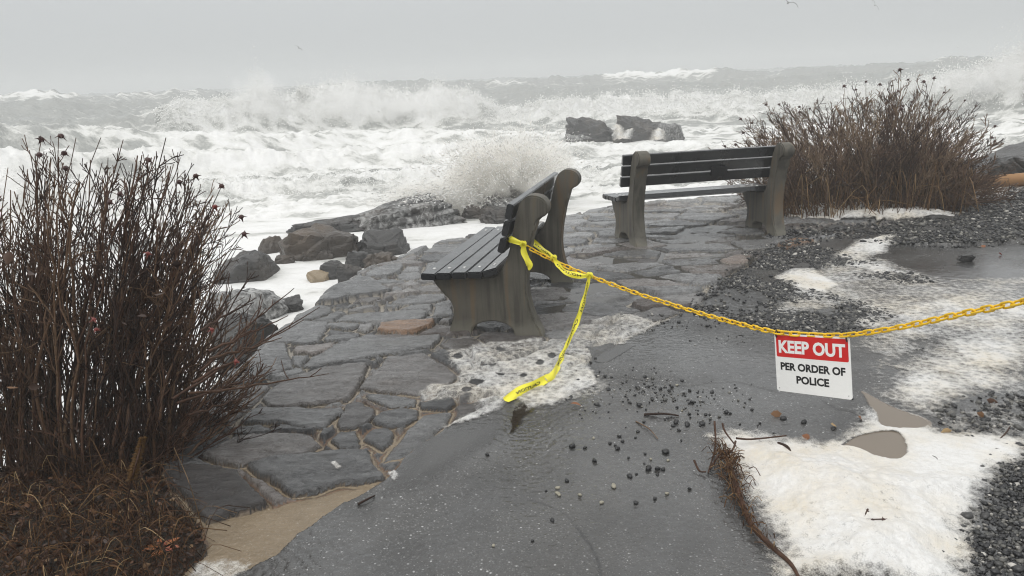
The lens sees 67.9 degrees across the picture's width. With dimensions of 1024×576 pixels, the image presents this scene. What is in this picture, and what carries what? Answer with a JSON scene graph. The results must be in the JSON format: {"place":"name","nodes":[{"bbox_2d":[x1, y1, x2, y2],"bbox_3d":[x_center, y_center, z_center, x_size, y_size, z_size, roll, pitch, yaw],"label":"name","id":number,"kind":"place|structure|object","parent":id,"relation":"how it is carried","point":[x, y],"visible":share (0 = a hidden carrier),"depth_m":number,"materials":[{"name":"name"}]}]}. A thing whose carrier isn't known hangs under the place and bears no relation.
{"place":"outdoors","nodes":[
{"label":"outdoors","id":0,"kind":"place"},
{"bbox_2d":[0,52,1023,469],"bbox_3d":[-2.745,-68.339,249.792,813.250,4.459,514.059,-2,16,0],"label":"sea","id":1,"kind":"structure","parent":0,"point":[86,122],"depth_m":28.76,"materials":[{"name":"white liquid"}]},
{"bbox_2d":[210,313,265,362],"bbox_3d":[-2.217,0.477,6.237,0.462,0.533,0.494,6,17,27],"label":"rock","id":2,"kind":"object","parent":1,"relation":"in","point":[229,334],"visible":0.11,"depth_m":6.13,"materials":[{"name":"grey stone"}]},
{"bbox_2d":[213,250,279,284],"bbox_3d":[-3.029,-0.122,8.664,0.684,0.665,0.697,-2,16,0],"label":"rock","id":3,"kind":"object","parent":1,"relation":"in","point":[264,266],"visible":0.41,"depth_m":8.40,"materials":[{"name":"grey stone"}]},
{"bbox_2d":[205,288,288,321],"bbox_3d":[-2.525,0.245,7.207,0.743,0.497,0.558,-15,20,-39],"label":"rock","id":4,"kind":"object","parent":1,"relation":"in","point":[278,309],"visible":0.39,"depth_m":7.06,"materials":[{"name":"stone"}]},
{"bbox_2d":[221,312,277,377],"bbox_3d":[-1.999,0.440,5.780,0.455,0.507,0.221,-2,16,0],"label":"rock","id":5,"kind":"object","parent":1,"relation":"on","point":[268,330],"visible":0.26,"depth_m":5.72,"materials":[{"name":"grey stone"}]},
{"bbox_2d":[258,235,281,253],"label":"rock","id":6,"kind":"object","parent":1,"relation":"in","point":[269,245],"visible":0.34,"depth_m":9.74,"materials":[{"name":"grey stone"}]},
{"bbox_2d":[275,254,294,263],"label":"rock","id":7,"kind":"object","parent":1,"relation":"in","point":[284,259],"visible":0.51,"depth_m":9.14,"materials":[{"name":"grey stone"}]},
{"bbox_2d":[282,294,303,312],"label":"rock","id":8,"kind":"object","parent":1,"relation":"on","point":[294,303],"visible":0.69,"depth_m":7.31,"materials":[{"name":"grey stone"}]},
{"bbox_2d":[0,149,599,224],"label":"wave spray","id":9,"kind":"object","parent":1,"relation":"on","point":[395,180],"visible":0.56,"depth_m":16.14,"materials":[{"name":"white liquid"}]},
{"bbox_2d":[306,270,328,282],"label":"rock","id":10,"kind":"object","parent":1,"relation":"in","point":[314,276],"visible":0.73,"depth_m":8.30,"materials":[{"name":"beige stone"}]},
{"bbox_2d":[302,250,333,261],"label":"rock","id":11,"kind":"object","parent":1,"relation":"in","point":[320,255],"visible":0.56,"depth_m":9.28,"materials":[{"name":"grey stone"}]},
{"bbox_2d":[278,223,358,260],"bbox_3d":[-2.420,-0.365,9.618,0.994,0.873,0.651,-8,16,-19],"label":"rock","id":12,"kind":"object","parent":1,"relation":"in","point":[321,237],"visible":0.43,"depth_m":9.33,"materials":[{"name":"grey stone"}]},
{"bbox_2d":[286,215,364,233],"bbox_3d":[-2.562,-0.826,11.150,1.500,0.405,0.511,-6,16,-14],"label":"rock","id":13,"kind":"object","parent":1,"relation":"in","point":[347,223],"visible":0.42,"depth_m":10.97,"materials":[{"name":"grey stone"}]},
{"bbox_2d":[320,260,340,279],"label":"rock","id":14,"kind":"object","parent":1,"relation":"in","point":[330,266],"visible":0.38,"depth_m":8.36,"materials":[{"name":"grey stone"}]},
{"bbox_2d":[336,263,361,282],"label":"rock","id":15,"kind":"object","parent":1,"relation":"in","point":[345,272],"visible":0.45,"depth_m":8.04,"materials":[{"name":"grey stone"}]},
{"bbox_2d":[345,250,367,267],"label":"rock","id":16,"kind":"object","parent":1,"relation":"in","point":[354,258],"visible":0.34,"depth_m":8.79,"materials":[{"name":"grey stone"}]},
{"bbox_2d":[363,251,391,268],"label":"rock","id":17,"kind":"object","parent":1,"relation":"in","point":[375,258],"visible":0.39,"depth_m":8.61,"materials":[{"name":"grey stone"}]},
{"bbox_2d":[359,228,409,255],"bbox_3d":[-1.600,-0.434,9.576,0.705,0.621,0.510,-6,16,-13],"label":"rock","id":18,"kind":"object","parent":1,"relation":"in","point":[393,241],"visible":0.43,"depth_m":9.43,"materials":[{"name":"grey stone"}]},
{"bbox_2d":[353,192,466,231],"bbox_3d":[-1.649,-1.008,11.492,2.086,0.708,1.012,-6,16,-14],"label":"rock","id":19,"kind":"object","parent":1,"relation":"in","point":[387,215],"visible":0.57,"depth_m":11.19,"materials":[{"name":"grey stone"}]},
{"bbox_2d":[461,205,480,218],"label":"rock","id":20,"kind":"object","parent":1,"relation":"in","point":[472,212],"visible":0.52,"depth_m":11.63,"materials":[{"name":"grey stone"}]},
{"bbox_2d":[357,113,591,207],"bbox_3d":[-0.617,-1.900,11.733,3.722,1.498,2.213,-2,16,0],"label":"wave spray","id":21,"kind":"object","parent":1,"relation":"on","point":[499,162],"visible":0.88,"depth_m":11.66,"materials":[{"name":"white liquid"}]},
{"bbox_2d":[352,99,611,208],"bbox_3d":[-0.540,-1.897,12.391,4.111,2.200,3.851,-2,16,0],"label":"wave spray","id":22,"kind":"object","parent":1,"relation":"on","point":[499,156],"visible":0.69,"depth_m":12.08,"materials":[{"name":"white liquid"}]},
{"bbox_2d":[479,206,505,223],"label":"rock","id":23,"kind":"object","parent":1,"relation":"in","point":[492,215],"visible":0.5,"depth_m":11.21,"materials":[{"name":"grey stone"}]},
{"bbox_2d":[485,197,515,207],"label":"rock","id":24,"kind":"object","parent":1,"relation":"in","point":[502,203],"visible":0.21,"depth_m":11.92,"materials":[{"name":"stone"}]},
{"bbox_2d":[477,187,525,208],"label":"rock","id":25,"kind":"object","parent":1,"relation":"in","point":[516,194],"visible":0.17,"depth_m":12.46,"materials":[{"name":"grey stone"}]},
{"bbox_2d":[564,133,590,141],"bbox_3d":[2.523,-5.660,29.069,1.085,0.561,0.549,-2,16,0],"label":"foam","id":26,"kind":"object","parent":1,"relation":"in","point":[578,138],"visible":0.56,"depth_m":28.85,"materials":[{"name":"liquid"}]},
{"bbox_2d":[153,17,1023,131],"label":"wave spray","id":27,"kind":"object","parent":1,"relation":"on","point":[627,100],"visible":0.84,"depth_m":37.60,"materials":[{"name":"white liquid"}]},
{"bbox_2d":[565,117,614,141],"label":"rock","id":28,"kind":"object","parent":1,"relation":"in","point":[598,130],"visible":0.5,"depth_m":28.88,"materials":[{"name":"grey stone"}]},
{"bbox_2d":[613,124,624,138],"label":"cascade","id":29,"kind":"object","parent":1,"relation":"on","point":[619,133],"visible":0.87,"depth_m":27.16,"materials":[{"name":"liquid"}]},
{"bbox_2d":[621,128,632,138],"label":"cascade","id":30,"kind":"object","parent":1,"relation":"on","point":[627,134],"visible":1,"depth_m":26.61,"materials":[{"name":"liquid"}]},
{"bbox_2d":[613,115,660,142],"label":"rock","id":31,"kind":"object","parent":1,"relation":"in","point":[643,129],"visible":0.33,"depth_m":28.08,"materials":[{"name":"grey stone"}]},
{"bbox_2d":[654,123,684,141],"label":"rock","id":32,"kind":"object","parent":1,"relation":"in","point":[673,131],"visible":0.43,"depth_m":27.29,"materials":[{"name":"grey stone"}]},
{"bbox_2d":[651,128,664,139],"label":"cascade","id":33,"kind":"object","parent":32,"relation":"on","point":[658,135],"visible":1,"depth_m":26.45,"materials":[{"name":"liquid"}]},
{"bbox_2d":[0,0,1023,94],"label":"sky","id":34,"kind":"structure","parent":0,"point":[64,46],"materials":[{"name":"grey"}]},
{"bbox_2d":[159,192,916,575],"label":"stone terrace","id":35,"kind":"structure","parent":0,"point":[377,342],"depth_m":4.32,"materials":[{"name":"stone"}]},
{"bbox_2d":[174,448,204,534],"bbox_3d":[-1.090,0.728,2.576,0.042,0.431,0.287,-9,17,-22],"label":"grass stalk","id":36,"kind":"object","parent":35,"relation":"on","point":[192,493],"depth_m":2.50,"materials":[{"name":"brown plant"}]},
{"bbox_2d":[191,461,397,575],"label":"sea foam","id":37,"kind":"object","parent":35,"relation":"on","point":[216,568],"visible":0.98,"depth_m":2.56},
{"bbox_2d":[421,168,580,336],"bbox_3d":[-0.005,-0.300,5.273,0.795,0.892,1.489,2,16,14],"label":"park bench","id":38,"kind":"object","parent":35,"relation":"on","point":[482,275],"visible":0.94,"depth_m":4.72,"materials":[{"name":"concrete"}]},
{"bbox_2d":[503,236,592,401],"bbox_3d":[0.210,0.097,4.237,0.544,0.644,1.218,-2,16,0],"label":"caution tape","id":39,"kind":"object","parent":38,"relation":"attached to","point":[520,390],"visible":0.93,"depth_m":4.42,"materials":[{"name":"yellow plastic"}]},
{"bbox_2d":[526,244,1023,337],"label":"plastic chain","id":40,"kind":"object","parent":38,"relation":"hanging from","point":[973,312],"visible":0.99,"depth_m":3.23,"materials":[{"name":"yellow plastic"}]},
{"bbox_2d":[774,330,852,399],"bbox_3d":[1.301,0.327,3.297,0.026,0.279,0.356,-7,4,-37],"label":"warning sign","id":41,"kind":"object","parent":40,"relation":"hanging from","point":[817,365],"visible":1,"depth_m":3.29,"materials":[{"name":"white"}]},
{"bbox_2d":[421,314,667,425],"bbox_3d":[0.338,0.390,4.304,1.995,0.052,1.159,-10,17,-26],"label":"sea foam","id":42,"kind":"object","parent":35,"relation":"on","point":[563,390],"visible":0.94,"depth_m":4.13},
{"bbox_2d":[546,225,777,314],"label":"puddle","id":43,"kind":"object","parent":35,"relation":"on","point":[595,287],"visible":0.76,"depth_m":6.47,"materials":[{"name":"grey liquid"}]},
{"bbox_2d":[602,142,794,246],"bbox_3d":[1.778,-0.922,7.255,1.655,0.892,0.795,-5,16,-11],"label":"park bench","id":44,"kind":"object","parent":35,"relation":"on","point":[764,203],"visible":0.98,"depth_m":7.05,"materials":[{"name":"concrete"}]},
{"bbox_2d":[684,256,898,335],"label":"gravel","id":45,"kind":"structure","parent":35,"relation":"on","point":[848,316],"depth_m":4.97,"materials":[{"name":"grey gravel"}]},
{"bbox_2d":[821,224,846,229],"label":"slab","id":46,"kind":"structure","parent":35,"relation":"on","point":[835,226],"depth_m":7.36,"materials":[{"name":"grey stone"}]},
{"bbox_2d":[741,238,934,285],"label":"gravel","id":47,"kind":"structure","parent":35,"relation":"on","point":[826,259],"depth_m":6.23,"materials":[{"name":"grey gravel"}]},
{"bbox_2d":[706,186,1023,220],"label":"sea foam","id":48,"kind":"object","parent":35,"relation":"on","point":[887,213],"visible":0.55,"depth_m":7.79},
{"bbox_2d":[762,187,1023,247],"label":"gravel","id":49,"kind":"structure","parent":35,"relation":"on","point":[955,229],"depth_m":7.09,"materials":[{"name":"grey gravel"}]},
{"bbox_2d":[232,222,1023,575],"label":"asphalt path","id":50,"kind":"structure","parent":0,"point":[462,512],"depth_m":3.20,"materials":[{"name":"grey asphalt"}]},
{"bbox_2d":[357,495,374,504],"bbox_3d":[-0.558,0.815,2.926,0.015,0.014,0.082,12,21,42],"label":"twig","id":51,"kind":"object","parent":50,"relation":"on","point":[363,501],"visible":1,"depth_m":2.92,"materials":[{"name":"brown wood"}]},
{"bbox_2d":[408,428,491,478],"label":"puddle","id":52,"kind":"object","parent":50,"relation":"on","point":[438,451],"visible":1,"depth_m":3.31,"materials":[{"name":"grey liquid"}]},
{"bbox_2d":[510,403,532,431],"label":"puddle","id":53,"kind":"object","parent":50,"relation":"on","point":[521,410],"visible":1,"depth_m":3.62,"materials":[{"name":"grey"}]},
{"bbox_2d":[587,343,631,362],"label":"puddle","id":54,"kind":"object","parent":50,"relation":"on","point":[605,352],"visible":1,"depth_m":4.38,"materials":[{"name":"grey liquid"}]},
{"bbox_2d":[646,465,651,470],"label":"pebble","id":55,"kind":"object","parent":50,"relation":"on","point":[648,467],"visible":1,"depth_m":3.07,"materials":[{"name":"grey stone"}]},
{"bbox_2d":[644,413,678,415],"bbox_3d":[0.695,0.589,3.537,0.160,0.016,0.012,1,16,10],"label":"twig","id":56,"kind":"object","parent":50,"relation":"on","point":[645,414],"visible":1,"depth_m":3.53,"materials":[{"name":"brown wood"}]},
{"bbox_2d":[662,449,668,453],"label":"pebble","id":57,"kind":"object","parent":50,"relation":"on","point":[665,451],"visible":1,"depth_m":3.20,"materials":[{"name":"grey stone"}]},
{"bbox_2d":[693,421,799,575],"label":"uprooted plant","id":58,"kind":"object","parent":50,"relation":"on","point":[729,468],"visible":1,"depth_m":2.89,"materials":[{"name":"brown plant"}]},
{"bbox_2d":[541,313,958,429],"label":"gravel","id":59,"kind":"structure","parent":50,"relation":"on","point":[652,398],"depth_m":3.79,"materials":[{"name":"grey gravel"}]},
{"bbox_2d":[771,410,781,416],"bbox_3d":[1.213,0.579,3.490,0.039,0.023,0.033,-13,19,-33],"label":"dead leaf","id":60,"kind":"object","parent":50,"relation":"on","point":[776,413],"visible":1,"depth_m":3.49,"materials":[{"name":"brown plant"}]},
{"bbox_2d":[855,227,872,232],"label":"slab","id":61,"kind":"structure","parent":50,"relation":"on","point":[865,229],"depth_m":7.24,"materials":[{"name":"grey stone"}]},
{"bbox_2d":[705,404,1023,575],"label":"sea foam","id":62,"kind":"object","parent":50,"relation":"on","point":[820,499],"visible":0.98,"depth_m":2.75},
{"bbox_2d":[777,442,790,450],"bbox_3d":[1.149,0.669,3.192,0.022,0.017,0.091,-8,16,-18],"label":"twig","id":63,"kind":"object","parent":62,"relation":"on","point":[786,446],"visible":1,"depth_m":3.19,"materials":[{"name":"brown wood"}]},
{"bbox_2d":[802,434,809,439],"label":"dead leaf","id":64,"kind":"object","parent":62,"relation":"on","point":[806,436],"visible":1,"depth_m":3.27,"materials":[{"name":"brown plant"}]},
{"bbox_2d":[865,508,887,520],"bbox_3d":[1.230,0.783,2.589,0.056,0.021,0.083,-12,18,-30],"label":"budded twig","id":65,"kind":"object","parent":62,"relation":"on","point":[882,518],"visible":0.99,"depth_m":2.58,"materials":[{"name":"brown wood"}]},
{"bbox_2d":[941,428,951,432],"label":"dead leaf","id":66,"kind":"object","parent":62,"relation":"on","point":[946,430],"visible":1,"depth_m":3.27,"materials":[{"name":"beige plant"}]},
{"bbox_2d":[845,430,906,458],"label":"puddle","id":67,"kind":"object","parent":50,"relation":"on","point":[891,444],"visible":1,"depth_m":3.21,"materials":[{"name":"brown liquid"}]},
{"bbox_2d":[861,391,931,427],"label":"puddle","id":68,"kind":"object","parent":50,"relation":"on","point":[889,415],"visible":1,"depth_m":3.44,"materials":[{"name":"brown liquid"}]},
{"bbox_2d":[775,235,1023,413],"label":"sea foam","id":69,"kind":"object","parent":50,"relation":"on","point":[987,353],"visible":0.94,"depth_m":4.54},
{"bbox_2d":[957,253,975,261],"bbox_3d":[3.597,-0.237,6.015,0.148,0.072,0.066,-2,16,0],"label":"stone chunk","id":70,"kind":"object","parent":50,"relation":"on","point":[970,257],"visible":1,"depth_m":6.00,"materials":[{"name":"grey stone"}]},
{"bbox_2d":[927,391,1023,449],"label":"gravel","id":71,"kind":"structure","parent":50,"relation":"on","point":[981,427],"depth_m":3.40,"materials":[{"name":"grey gravel"}]},
{"bbox_2d":[977,411,983,417],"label":"dead leaf","id":72,"kind":"object","parent":71,"relation":"on","point":[981,414],"visible":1,"depth_m":3.40,"materials":[{"name":"brown plant"}]},
{"bbox_2d":[942,435,1023,575],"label":"gravel","id":73,"kind":"structure","parent":50,"relation":"on","point":[978,545],"depth_m":2.60,"materials":[{"name":"grey gravel"}]},
{"bbox_2d":[880,142,1023,245],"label":"gravel beach","id":74,"kind":"structure","parent":0,"point":[1015,149],"depth_m":7.20,"materials":[{"name":"grey gravel"}]},
{"bbox_2d":[924,214,953,218],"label":"slab","id":75,"kind":"structure","parent":74,"relation":"on","point":[932,216],"depth_m":7.41,"materials":[{"name":"grey stone"}]},
{"bbox_2d":[971,173,1023,186],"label":"driftwood log","id":76,"kind":"object","parent":74,"relation":"on","point":[1015,178],"visible":0.35,"depth_m":8.48,"materials":[{"name":"brown wood"}]},
{"bbox_2d":[980,154,1023,175],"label":"rock","id":77,"kind":"object","parent":74,"relation":"on","point":[1003,161],"visible":0.2,"depth_m":9.07,"materials":[{"name":"grey stone"}]},
{"bbox_2d":[987,398,997,403],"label":"dead leaf","id":78,"kind":"object","parent":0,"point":[990,400],"visible":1,"depth_m":3.53,"materials":[{"name":"brown plant"}]},
{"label":"ground","id":79,"kind":"structure","parent":0,"visible":0},
{"bbox_2d":[0,439,207,575],"bbox_3d":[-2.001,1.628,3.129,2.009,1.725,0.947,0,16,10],"label":"leaf litter","id":80,"kind":"object","parent":79,"relation":"on","point":[26,506],"visible":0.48,"depth_m":2.78,"materials":[{"name":"brown plant"}]},
{"bbox_2d":[0,436,249,575],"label":"dry stalks","id":81,"kind":"object","parent":80,"relation":"on","point":[118,480],"visible":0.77,"depth_m":2.76,"materials":[{"name":"brown plant"}]},
{"bbox_2d":[125,436,146,516],"bbox_3d":[-1.272,0.660,2.487,0.078,0.639,0.787,-14,19,-36],"label":"dead flower spike","id":82,"kind":"object","parent":80,"relation":"on","point":[134,469],"visible":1,"depth_m":2.13,"materials":[{"name":"brown plant"}]},
{"bbox_2d":[142,537,179,556],"bbox_3d":[-1.228,0.911,2.674,0.122,0.020,0.107,-2,16,0],"label":"seedling","id":83,"kind":"object","parent":80,"relation":"on","point":[166,544],"visible":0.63,"depth_m":2.68,"materials":[{"name":"orange plant"}]},
{"bbox_2d":[0,133,328,492],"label":"rose bush","id":84,"kind":"object","parent":80,"relation":"on","point":[130,328],"visible":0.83,"depth_m":3.24,"materials":[{"name":"brown plant"}]},
{"bbox_2d":[708,68,1019,218],"bbox_3d":[3.860,-1.577,8.323,3.270,1.588,2.489,4,17,21],"label":"rose bush","id":85,"kind":"object","parent":79,"relation":"on","point":[911,174],"visible":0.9,"depth_m":7.92,"materials":[{"name":"brown plant"}]}
]}

